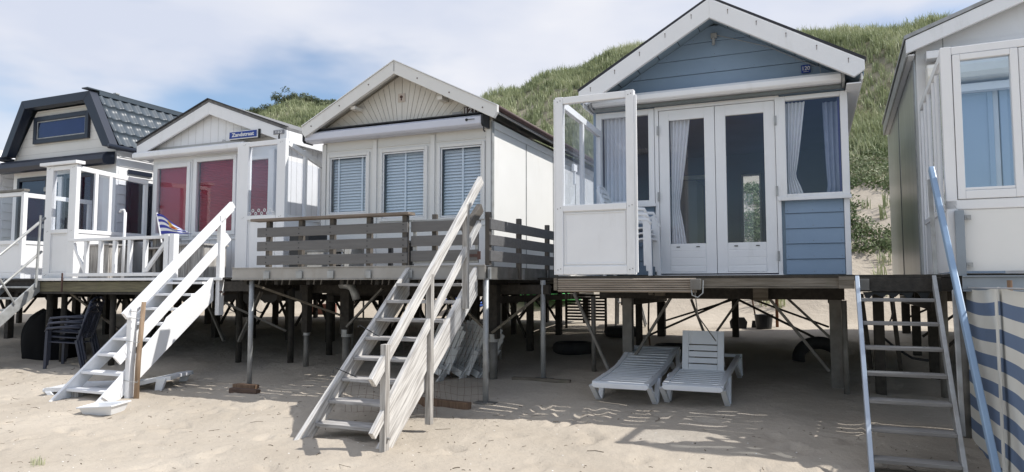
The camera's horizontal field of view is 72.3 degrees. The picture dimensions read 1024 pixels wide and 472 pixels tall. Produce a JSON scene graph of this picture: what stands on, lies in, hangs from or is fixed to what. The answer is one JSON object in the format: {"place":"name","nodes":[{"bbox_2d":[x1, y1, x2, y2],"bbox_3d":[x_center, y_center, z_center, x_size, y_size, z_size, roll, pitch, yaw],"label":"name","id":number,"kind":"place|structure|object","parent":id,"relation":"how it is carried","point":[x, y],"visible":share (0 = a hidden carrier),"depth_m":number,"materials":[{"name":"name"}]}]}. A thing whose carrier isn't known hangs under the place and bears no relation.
{"place":"outdoors","nodes":[
{"label":"outdoors","id":0,"kind":"place"},
{"bbox_2d":[289,235,326,266],"bbox_3d":[-2.871,0.268,9.881,0.350,0.588,0.400,-2,-4,23],"label":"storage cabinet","id":1,"kind":"object","parent":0,"point":[295,238],"visible":0.16,"depth_m":9.75,"materials":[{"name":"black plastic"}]},
{"bbox_2d":[312,304,336,314],"bbox_3d":[-4.545,1.757,16.875,0.500,0.250,0.400,-2,-4,23],"label":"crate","id":2,"kind":"object","parent":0,"point":[320,311],"visible":0.13,"depth_m":16.67,"materials":[{"name":"brown wood"}]},
{"bbox_2d":[305,249,363,267],"bbox_3d":[-2.325,0.303,9.181,0.620,0.415,0.450,-2,-4,23],"label":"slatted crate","id":3,"kind":"object","parent":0,"point":[344,251],"visible":0.17,"depth_m":9.06,"materials":[{"name":"wood"}]},
{"bbox_2d":[0,0,981,150],"label":"sky","id":4,"kind":"structure","parent":0,"point":[176,55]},
{"bbox_2d":[0,37,991,471],"bbox_3d":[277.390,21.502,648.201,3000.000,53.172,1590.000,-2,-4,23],"label":"sand ground","id":5,"kind":"structure","parent":0,"point":[800,417],"depth_m":7.25,"materials":[{"name":"beige sand"}]},
{"bbox_2d":[0,215,45,326],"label":"stairs","id":6,"kind":"structure","parent":5,"relation":"on","point":[19,302],"depth_m":10.95,"materials":[{"name":"wood"}]},
{"bbox_2d":[2,279,53,328],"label":"terrace deck","id":7,"kind":"structure","parent":5,"relation":"on","point":[30,282],"depth_m":11.40,"materials":[{"name":"grey wood"}]},
{"bbox_2d":[0,189,91,278],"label":"windscreen","id":8,"kind":"object","parent":7,"relation":"on","point":[18,255],"visible":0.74,"depth_m":11.72,"materials":[{"name":"white paint"}]},
{"bbox_2d":[30,456,44,466],"bbox_3d":[-3.644,1.749,5.391,0.103,0.137,0.139,3,-5,-37],"label":"grass tuft","id":9,"kind":"object","parent":5,"relation":"on","point":[42,462],"visible":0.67,"depth_m":5.40,"materials":[{"name":"plant"}]},
{"bbox_2d":[21,308,85,359],"bbox_3d":[-7.689,1.633,11.812,1.274,0.830,0.732,-2,-4,23],"label":"covered heap","id":10,"kind":"object","parent":5,"relation":"on","point":[32,338],"visible":0.5,"depth_m":11.52,"materials":[{"name":"black fabric"}]},
{"bbox_2d":[0,150,131,338],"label":"beach hut","id":11,"kind":"object","parent":5,"relation":"on","point":[6,183],"visible":0.15,"depth_m":14.23,"materials":[{"name":"white paint"}]},
{"bbox_2d":[43,306,101,368],"bbox_3d":[-6.755,1.564,10.830,0.622,0.966,0.560,0,-4,-5],"label":"garden chair","id":12,"kind":"object","parent":5,"relation":"on","point":[89,324],"visible":0.78,"depth_m":10.75,"materials":[{"name":"black plastic"}]},
{"bbox_2d":[46,301,103,365],"bbox_3d":[-6.752,1.491,10.867,0.622,0.966,0.560,0,-4,-5],"label":"garden chair","id":13,"kind":"object","parent":12,"relation":"on","point":[67,322],"visible":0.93,"depth_m":10.65,"materials":[{"name":"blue plastic"}]},
{"bbox_2d":[48,296,104,359],"bbox_3d":[-6.749,1.419,10.904,0.622,0.966,0.560,0,-4,-5],"label":"garden chair","id":14,"kind":"object","parent":13,"relation":"on","point":[81,316],"visible":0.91,"depth_m":10.69,"materials":[{"name":"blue plastic"}]},
{"bbox_2d":[76,400,130,415],"bbox_3d":[-4.472,1.896,7.694,0.430,0.110,0.310,-5,-3,9],"label":"plastic tub","id":15,"kind":"object","parent":5,"relation":"on","point":[105,408],"visible":0.98,"depth_m":7.59,"materials":[{"name":"white plastic"}]},
{"bbox_2d":[42,370,192,394],"bbox_3d":[-5.072,1.981,9.083,1.630,0.325,0.682,-3,-4,1],"label":"sun lounger","id":16,"kind":"object","parent":5,"relation":"on","point":[160,381],"visible":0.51,"depth_m":8.83,"materials":[{"name":"white plastic"}]},
{"bbox_2d":[124,302,145,398],"bbox_3d":[-4.545,1.440,8.416,0.208,1.293,0.148,0,-4,-2],"label":"wooden stake","id":17,"kind":"object","parent":5,"relation":"on","point":[139,342],"visible":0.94,"depth_m":8.40,"materials":[{"name":"wood"}]},
{"bbox_2d":[0,87,278,334],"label":"beach hut","id":18,"kind":"object","parent":5,"relation":"on","point":[93,128],"visible":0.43,"depth_m":13.14,"materials":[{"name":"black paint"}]},
{"bbox_2d":[14,176,45,241],"bbox_3d":[-9.218,-0.160,13.452,0.900,1.940,0.060,-2,-4,23],"label":"window","id":19,"kind":"structure","parent":18,"relation":"in","point":[19,181],"depth_m":13.59,"materials":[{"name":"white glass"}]},
{"bbox_2d":[42,176,63,228],"bbox_3d":[-8.635,-0.165,13.161,0.480,1.890,0.065,-2,-4,23],"label":"door","id":20,"kind":"structure","parent":18,"relation":"in","point":[60,180],"depth_m":13.10,"materials":[{"name":"white paint"}]},
{"bbox_2d":[32,110,90,144],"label":"window","id":21,"kind":"structure","parent":18,"relation":"in","point":[72,125],"depth_m":13.22,"materials":[{"name":"blue glass"}]},
{"bbox_2d":[61,172,93,229],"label":"window","id":22,"kind":"structure","parent":18,"relation":"in","point":[66,176],"depth_m":12.95,"materials":[{"name":"grey glass"}]},
{"bbox_2d":[125,181,152,246],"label":"side window","id":23,"kind":"structure","parent":18,"relation":"in","point":[134,191],"depth_m":12.92,"materials":[{"name":"black glass"}]},
{"bbox_2d":[48,202,234,401],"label":"stairs","id":24,"kind":"structure","parent":5,"relation":"on","point":[158,296],"depth_m":8.99,"materials":[{"name":"white paint"}]},
{"bbox_2d":[38,273,301,365],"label":"terrace deck","id":25,"kind":"structure","parent":5,"relation":"on","point":[112,287],"depth_m":10.60,"materials":[{"name":"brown wood"}]},
{"bbox_2d":[40,160,147,277],"bbox_3d":[-7.043,-0.218,11.848,0.880,1.875,1.362,-2,-4,23],"label":"windscreen","id":26,"kind":"object","parent":25,"relation":"on","point":[59,256],"visible":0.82,"depth_m":11.34,"materials":[{"name":"white paint"}]},
{"bbox_2d":[87,243,133,277],"bbox_3d":[-6.547,0.412,11.388,0.560,0.546,0.450,-2,-4,23],"label":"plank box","id":27,"kind":"object","parent":25,"relation":"on","point":[93,259],"visible":0.44,"depth_m":11.23,"materials":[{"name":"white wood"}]},
{"bbox_2d":[66,234,178,277],"bbox_3d":[-5.861,0.313,10.485,2.295,0.623,0.090,-2,-4,23],"label":"terrace railing","id":28,"kind":"object","parent":25,"relation":"on","point":[169,246],"visible":0.91,"depth_m":10.39,"materials":[{"name":"white paint"}]},
{"bbox_2d":[156,213,190,242],"bbox_3d":[-4.985,-0.132,10.315,0.727,0.456,0.056,-2,-4,22],"label":"flag","id":29,"kind":"object","parent":28,"relation":"attached to","point":[166,225],"visible":1,"depth_m":10.37,"materials":[{"name":"multicoloured fabric"}]},
{"bbox_2d":[119,209,126,277],"bbox_3d":[-6.043,0.114,10.860,0.129,1.072,0.046,-1,-4,7],"label":"water standpipe","id":30,"kind":"object","parent":25,"relation":"on","point":[123,241],"visible":0.9,"depth_m":10.84,"materials":[{"name":"white plastic"}]},
{"bbox_2d":[103,236,180,277],"bbox_3d":[-6.351,0.373,11.722,1.500,0.673,0.650,-2,-4,23],"label":"picnic table","id":31,"kind":"object","parent":25,"relation":"on","point":[157,263],"visible":0.27,"depth_m":11.44,"materials":[{"name":"white wood"}]},
{"bbox_2d":[142,247,163,277],"bbox_3d":[-5.654,0.440,11.439,0.560,0.496,0.450,-2,-4,23],"label":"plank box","id":32,"kind":"object","parent":25,"relation":"on","point":[150,249],"visible":0.04,"depth_m":11.45,"materials":[{"name":"grey wood"}]},
{"bbox_2d":[178,243,228,277],"bbox_3d":[-4.925,0.398,11.048,0.710,0.526,0.500,-2,-4,23],"label":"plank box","id":33,"kind":"object","parent":25,"relation":"on","point":[193,259],"visible":0.26,"depth_m":10.83,"materials":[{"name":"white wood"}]},
{"bbox_2d":[132,98,421,341],"bbox_3d":[-4.125,-0.037,13.707,3.558,4.280,5.308,-2,-4,23],"label":"beach hut","id":34,"kind":"object","parent":25,"relation":"on","point":[192,152],"visible":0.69,"depth_m":11.89,"materials":[{"name":"white paint"}]},
{"bbox_2d":[152,160,192,237],"bbox_3d":[-5.886,-0.619,12.179,0.910,1.340,0.090,-2,-4,23],"label":"window","id":35,"kind":"structure","parent":34,"relation":"in","point":[175,186],"depth_m":12.22,"materials":[{"name":"white paint"}]},
{"bbox_2d":[191,153,237,237],"bbox_3d":[-4.978,-0.670,11.801,1.000,1.390,0.104,-2,-4,23],"label":"window","id":36,"kind":"structure","parent":34,"relation":"in","point":[218,173],"depth_m":11.87,"materials":[{"name":"white paint"}]},
{"bbox_2d":[251,153,268,215],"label":"window","id":37,"kind":"structure","parent":34,"relation":"in","point":[259,180],"depth_m":11.49,"materials":[{"name":"white paint"}]},
{"bbox_2d":[235,138,321,268],"bbox_3d":[-3.592,-0.401,10.697,1.060,2.080,0.875,-2,-4,23],"label":"windscreen","id":38,"kind":"object","parent":25,"relation":"on","point":[247,239],"visible":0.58,"depth_m":10.38,"materials":[{"name":"white paint"}]},
{"bbox_2d":[229,387,260,393],"bbox_3d":[-3.249,1.888,8.525,0.430,0.065,0.080,-2,-4,23],"label":"timber block","id":39,"kind":"object","parent":5,"relation":"on","point":[243,390],"depth_m":8.48,"materials":[{"name":"brown wood"}]},
{"bbox_2d":[233,383,258,388],"bbox_3d":[-3.326,1.889,8.765,0.340,0.075,0.100,-2,-4,23],"label":"timber block","id":40,"kind":"object","parent":39,"relation":"on","point":[245,385],"depth_m":8.73,"materials":[{"name":"brown wood"}]},
{"bbox_2d":[247,105,269,112],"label":"crest bush","id":41,"kind":"object","parent":5,"relation":"on","point":[259,109],"visible":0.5,"depth_m":40.50,"materials":[{"name":"green plant"}]},
{"bbox_2d":[259,102,281,109],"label":"crest bush","id":42,"kind":"object","parent":5,"relation":"on","point":[264,107],"visible":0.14,"depth_m":40.31,"materials":[{"name":"green plant"}]},
{"bbox_2d":[270,87,310,105],"bbox_3d":[-12.922,-7.931,39.874,2.794,1.007,1.972,-4,-6,44],"label":"crest bush","id":43,"kind":"object","parent":5,"relation":"on","point":[275,97],"visible":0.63,"depth_m":39.66,"materials":[{"name":"green plant"}]},
{"bbox_2d":[281,92,317,102],"bbox_3d":[-11.905,-7.726,39.814,2.317,0.832,1.500,-2,-4,23],"label":"crest bush","id":44,"kind":"object","parent":5,"relation":"on","point":[311,98],"visible":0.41,"depth_m":39.59,"materials":[{"name":"green plant"}]},
{"bbox_2d":[312,98,335,104],"bbox_3d":[-10.622,-7.415,39.692,1.751,0.653,1.858,3,-5,-33],"label":"crest bush","id":45,"kind":"object","parent":5,"relation":"on","point":[321,100],"visible":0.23,"depth_m":39.01,"materials":[{"name":"green plant"}]},
{"bbox_2d":[294,176,483,451],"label":"stairs","id":46,"kind":"structure","parent":5,"relation":"on","point":[399,400],"depth_m":6.61,"materials":[{"name":"grey wood"}]},
{"bbox_2d":[411,214,480,263],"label":"terrace gate","id":47,"kind":"structure","parent":46,"relation":"attached to","point":[434,225],"depth_m":7.91,"materials":[{"name":"grey wood"}]},
{"bbox_2d":[344,382,438,419],"bbox_3d":[-1.238,1.655,7.177,1.120,0.370,0.062,-2,-4,23],"label":"wire netting","id":48,"kind":"object","parent":5,"relation":"on","point":[378,396],"visible":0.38,"depth_m":7.27,"materials":[{"name":"metal"}]},
{"bbox_2d":[231,265,557,404],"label":"terrace deck","id":49,"kind":"structure","parent":5,"relation":"on","point":[349,284],"depth_m":8.80,"materials":[{"name":"grey wood"}]},
{"bbox_2d":[250,212,414,266],"bbox_3d":[-2.207,0.062,8.444,2.310,0.605,0.160,-2,-4,23],"label":"terrace fence","id":50,"kind":"object","parent":49,"relation":"on","point":[333,230],"visible":1,"depth_m":8.39,"materials":[{"name":"grey wood"}]},
{"bbox_2d":[336,240,413,266],"bbox_3d":[-1.804,0.291,9.258,0.900,0.460,0.600,-2,-4,23],"label":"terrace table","id":51,"kind":"object","parent":49,"relation":"on","point":[390,250],"visible":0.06,"depth_m":9.30,"materials":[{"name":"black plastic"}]},
{"bbox_2d":[403,322,482,400],"bbox_3d":[-0.773,1.393,7.835,1.070,0.875,0.062,-2,-4,23],"label":"wire netting","id":52,"kind":"object","parent":49,"relation":"hanging from","point":[457,364],"visible":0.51,"depth_m":7.75,"materials":[{"name":"metal"}]},
{"bbox_2d":[301,59,593,350],"bbox_3d":[-0.562,-0.149,12.248,3.220,4.322,5.595,-2,-4,23],"label":"beach hut","id":53,"kind":"object","parent":49,"relation":"on","point":[393,135],"visible":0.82,"depth_m":10.11,"materials":[{"name":"white wood"}]},
{"bbox_2d":[326,152,369,214],"bbox_3d":[-2.403,-0.751,10.385,0.750,0.935,0.118,-2,-4,23],"label":"window","id":54,"kind":"structure","parent":53,"relation":"in","point":[362,194],"depth_m":10.42,"materials":[{"name":"white glass"}]},
{"bbox_2d":[379,146,427,221],"bbox_3d":[-1.530,-0.732,10.009,0.790,1.045,0.118,-2,-4,23],"label":"window","id":55,"kind":"structure","parent":53,"relation":"in","point":[410,201],"depth_m":10.03,"materials":[{"name":"white glass"}]},
{"bbox_2d":[437,141,484,218],"bbox_3d":[-0.684,-0.747,9.647,0.730,1.065,0.118,-2,-4,23],"label":"window","id":56,"kind":"structure","parent":53,"relation":"in","point":[455,201],"depth_m":9.69,"materials":[{"name":"white glass"}]},
{"bbox_2d":[485,212,553,278],"bbox_3d":[0.188,0.170,8.739,0.075,0.730,2.300,-2,-4,23],"label":"side fence","id":57,"kind":"object","parent":49,"relation":"on","point":[518,243],"visible":0.82,"depth_m":8.42,"materials":[{"name":"grey wood"}]},
{"bbox_2d":[351,294,501,358],"bbox_3d":[-1.358,1.368,10.737,2.635,1.015,0.035,-2,-4,23],"label":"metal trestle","id":58,"kind":"object","parent":5,"relation":"on","point":[352,338],"visible":0.27,"depth_m":10.73,"materials":[{"name":"metal"}]},
{"bbox_2d":[418,397,470,409],"bbox_3d":[-0.729,1.808,7.504,0.688,0.110,0.079,-2,-5,32],"label":"timber baulk","id":59,"kind":"object","parent":5,"relation":"on","point":[461,405],"visible":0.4,"depth_m":7.42,"materials":[{"name":"brown wood"}]},
{"bbox_2d":[434,318,465,381],"bbox_3d":[-0.937,1.441,9.047,0.612,0.827,0.224,17,-9,37],"label":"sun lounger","id":60,"kind":"object","parent":5,"relation":"on","point":[454,352],"visible":0.41,"depth_m":9.00,"materials":[{"name":"white plastic"}]},
{"bbox_2d":[440,320,482,378],"bbox_3d":[-0.669,1.466,9.109,0.612,0.827,0.224,19,-6,40],"label":"sun lounger","id":61,"kind":"object","parent":5,"relation":"on","point":[460,368],"visible":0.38,"depth_m":9.12,"materials":[{"name":"white plastic"}]},
{"bbox_2d":[458,329,504,377],"bbox_3d":[-0.439,1.493,9.179,0.612,0.827,0.224,21,-5,42],"label":"beach armchair","id":62,"kind":"object","parent":5,"relation":"on","point":[474,372],"visible":0.26,"depth_m":9.12,"materials":[{"name":"white plastic"}]},
{"bbox_2d":[450,299,525,315],"bbox_3d":[-0.519,1.237,14.748,1.652,1.008,0.565,-1,-4,11],"label":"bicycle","id":63,"kind":"object","parent":5,"relation":"on","point":[524,303],"visible":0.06,"depth_m":14.58,"materials":[{"name":"black metal"}]},
{"bbox_2d":[0,367,978,471],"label":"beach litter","id":64,"kind":"object","parent":5,"relation":"on","point":[378,441],"visible":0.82,"depth_m":6.62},
{"bbox_2d":[16,393,975,471],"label":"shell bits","id":65,"kind":"object","parent":5,"relation":"on","point":[439,441],"visible":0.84,"depth_m":6.09,"materials":[{"name":"white"}]},
{"bbox_2d":[512,376,570,382],"bbox_3d":[0.354,1.752,8.542,0.750,0.040,0.070,-2,-4,23],"label":"ground plank","id":66,"kind":"object","parent":5,"relation":"on","point":[552,380],"visible":1,"depth_m":8.51,"materials":[{"name":"grey wood"}]},
{"bbox_2d":[552,341,590,354],"bbox_3d":[0.933,1.689,10.604,0.652,0.170,0.652,-2,-4,23],"label":"tyre","id":67,"kind":"object","parent":5,"relation":"on","point":[571,347],"visible":0.94,"depth_m":10.35,"materials":[{"name":"rubber"}]},
{"bbox_2d":[565,293,606,327],"bbox_3d":[1.339,1.363,12.786,0.790,0.650,0.080,-2,-4,23],"label":"slatted bench stack","id":68,"kind":"object","parent":5,"relation":"on","point":[589,313],"visible":0.82,"depth_m":12.76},
{"bbox_2d":[242,9,954,307],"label":"dune grass","id":69,"kind":"structure","parent":5,"relation":"on","point":[846,35],"depth_m":27.49,"materials":[{"name":"green plant"}]},
{"bbox_2d":[604,326,635,337],"bbox_3d":[1.885,1.627,11.945,0.632,0.170,0.632,-2,-4,23],"label":"tyre","id":70,"kind":"object","parent":5,"relation":"on","point":[613,331],"visible":0.57,"depth_m":11.72,"materials":[{"name":"rubber"}]},
{"bbox_2d":[615,298,646,326],"bbox_3d":[2.231,1.187,13.036,0.622,0.966,0.560,-1,-4,13],"label":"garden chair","id":71,"kind":"object","parent":5,"relation":"on","point":[617,302],"visible":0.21,"depth_m":12.85,"materials":[{"name":"grey plastic"}]},
{"bbox_2d":[589,345,680,403],"bbox_3d":[1.471,1.585,8.079,0.682,0.332,1.870,-2,1,23],"label":"sun lounger","id":72,"kind":"object","parent":5,"relation":"on","point":[645,368],"visible":0.94,"depth_m":7.85,"materials":[{"name":"plastic"}]},
{"bbox_2d":[647,303,674,358],"bbox_3d":[2.168,1.321,10.286,0.600,0.827,1.082,-2,-4,23],"label":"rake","id":73,"kind":"object","parent":5,"relation":"on","point":[648,324],"visible":0.34,"depth_m":10.62,"materials":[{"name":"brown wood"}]},
{"bbox_2d":[659,330,742,405],"bbox_3d":[2.162,1.394,7.878,0.682,0.676,1.870,-2,1,23],"label":"sun lounger","id":74,"kind":"object","parent":5,"relation":"on","point":[686,374],"visible":0.99,"depth_m":7.68,"materials":[{"name":"plastic"}]},
{"bbox_2d":[554,275,854,394],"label":"terrace deck","id":75,"kind":"structure","parent":5,"relation":"on","point":[629,289],"depth_m":7.62,"materials":[{"name":"brown wood"}]},
{"bbox_2d":[553,89,638,275],"bbox_3d":[1.135,-0.487,7.825,0.880,1.855,1.537,-2,-4,23],"label":"windscreen","id":76,"kind":"object","parent":75,"relation":"on","point":[598,239],"visible":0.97,"depth_m":7.13,"materials":[{"name":"white paint"}]},
{"bbox_2d":[602,195,660,275],"bbox_3d":[1.371,-0.006,8.135,0.622,0.966,0.560,-2,-4,23],"label":"garden chair","id":77,"kind":"object","parent":75,"relation":"on","point":[651,239],"visible":0.41,"depth_m":8.13,"materials":[{"name":"white plastic"}]},
{"bbox_2d":[600,190,658,271],"bbox_3d":[1.348,-0.066,8.149,0.622,0.966,0.560,-2,-4,23],"label":"garden chair","id":78,"kind":"object","parent":77,"relation":"on","point":[640,215],"visible":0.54,"depth_m":8.10,"materials":[{"name":"white plastic"}]},
{"bbox_2d":[596,185,656,266],"bbox_3d":[1.325,-0.125,8.163,0.622,0.966,0.560,-2,-4,23],"label":"garden chair","id":79,"kind":"object","parent":78,"relation":"on","point":[642,210],"visible":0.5,"depth_m":8.08,"materials":[{"name":"white plastic"}]},
{"bbox_2d":[578,0,865,344],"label":"beach hut","id":80,"kind":"object","parent":75,"relation":"on","point":[730,97],"visible":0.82,"depth_m":8.20,"materials":[{"name":"blue"}]},
{"bbox_2d":[596,108,655,206],"bbox_3d":[1.403,-0.937,8.637,0.750,1.195,0.147,-2,-4,23],"label":"window","id":81,"kind":"structure","parent":80,"relation":"in","point":[614,128],"depth_m":8.72,"materials":[{"name":"white paint"}]},
{"bbox_2d":[657,106,717,273],"bbox_3d":[2.065,-0.537,8.302,0.668,1.960,0.075,-2,-4,23],"label":"door","id":82,"kind":"structure","parent":80,"relation":"in","point":[693,258],"depth_m":8.26,"materials":[{"name":"white paint"}]},
{"bbox_2d":[714,100,779,272],"bbox_3d":[2.688,-0.555,8.036,0.676,1.960,0.075,-2,-4,23],"label":"door","id":83,"kind":"structure","parent":80,"relation":"in","point":[737,257],"depth_m":8.00,"materials":[{"name":"white paint"}]},
{"bbox_2d":[742,174,761,241],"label":"window","id":84,"kind":"structure","parent":80,"relation":"in","point":[746,174],"depth_m":11.56,"materials":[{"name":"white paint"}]},
{"bbox_2d":[670,90,851,243],"bbox_3d":[2.816,-0.678,8.075,1.945,1.770,0.262,-2,-4,23],"label":"window","id":85,"kind":"structure","parent":80,"relation":"in","point":[790,129],"depth_m":7.91,"materials":[{"name":"white paint"}]},
{"bbox_2d":[570,137,891,256],"bbox_3d":[-9.809,-0.665,25.402,52.607,4.362,7.394,-2,-4,23],"label":"dune creeper","id":86,"kind":"object","parent":5,"relation":"on","point":[866,160],"visible":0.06,"depth_m":16.68,"materials":[{"name":"green plant"}]},
{"bbox_2d":[730,317,746,328],"bbox_3d":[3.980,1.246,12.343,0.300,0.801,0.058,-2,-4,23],"label":"bucket","id":87,"kind":"object","parent":5,"relation":"on","point":[742,323],"visible":0.34,"depth_m":12.28,"materials":[{"name":"black plastic"}]},
{"bbox_2d":[751,300,755,327],"bbox_3d":[4.277,1.228,12.370,0.211,0.802,0.064,-3,-5,39],"label":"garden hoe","id":88,"kind":"object","parent":5,"relation":"on","point":[753,324],"visible":0.41,"depth_m":12.35,"materials":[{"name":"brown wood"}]},
{"bbox_2d":[754,314,772,329],"bbox_3d":[4.360,1.485,12.147,0.330,0.258,0.330,-2,-4,23],"label":"bucket","id":89,"kind":"object","parent":5,"relation":"on","point":[763,321],"visible":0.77,"depth_m":12.03,"materials":[{"name":"black plastic"}]},
{"bbox_2d":[775,299,778,326],"bbox_3d":[4.659,1.254,12.340,0.050,0.894,0.060,-2,-4,23],"label":"wooden post","id":90,"kind":"object","parent":5,"relation":"on","point":[776,313],"depth_m":12.31,"materials":[{"name":"brown wood"}]},
{"bbox_2d":[792,336,842,361],"bbox_3d":[4.034,1.609,9.209,0.672,0.672,0.170,-2,-44,23],"label":"tyre","id":91,"kind":"object","parent":5,"relation":"on","point":[801,350],"visible":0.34,"depth_m":9.30,"materials":[{"name":"rubber"}]},
{"bbox_2d":[854,274,941,394],"bbox_3d":[4.478,1.175,8.577,0.767,1.332,5.777,-2,-4,23],"label":"gangway","id":92,"kind":"object","parent":5,"relation":"on","point":[891,286],"visible":0.74,"depth_m":7.20,"materials":[{"name":"grey wood"}]},
{"bbox_2d":[855,166,1001,471],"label":"stairs","id":93,"kind":"structure","parent":5,"relation":"on","point":[958,433],"depth_m":5.26,"materials":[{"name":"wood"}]},
{"bbox_2d":[882,0,1023,379],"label":"beach hut","id":94,"kind":"object","parent":5,"relation":"on","point":[987,127],"visible":0.42,"depth_m":7.51,"materials":[{"name":"white paint"}]},
{"bbox_2d":[961,91,996,190],"bbox_3d":[4.818,-0.964,7.419,0.480,1.150,0.029,-2,-4,25],"label":"curtain","id":95,"kind":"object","parent":94,"relation":"in","point":[977,108],"depth_m":7.38,"materials":[{"name":"blue fabric"}]},
{"bbox_2d":[998,89,1015,197],"bbox_3d":[5.448,-0.634,7.118,0.780,1.930,0.060,-2,-4,25],"label":"curtain","id":96,"kind":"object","parent":94,"relation":"in","point":[1003,95],"depth_m":7.27,"materials":[{"name":"blue fabric"}]},
{"bbox_2d":[938,273,1023,437],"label":"terrace deck","id":97,"kind":"structure","parent":5,"relation":"on","point":[985,280],"depth_m":5.83,"materials":[{"name":"grey wood"}]},
{"bbox_2d":[919,38,1023,275],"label":"windscreen","id":98,"kind":"object","parent":97,"relation":"on","point":[985,229],"visible":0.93,"depth_m":5.78,"materials":[{"name":"white paint"}]},
{"bbox_2d":[961,280,1023,471],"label":"windbreak","id":99,"kind":"object","parent":5,"relation":"on","point":[995,315],"visible":0.79,"depth_m":4.80,"materials":[{"name":"blue fabric"}]},
{"bbox_2d":[654,343,693,356],"bbox_3d":[2.345,1.661,10.218,0.592,0.170,0.592,-2,-4,23],"label":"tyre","id":100,"kind":"object","parent":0,"point":[671,344],"visible":0.23,"depth_m":10.16,"materials":[{"name":"rubber"}]}
]}

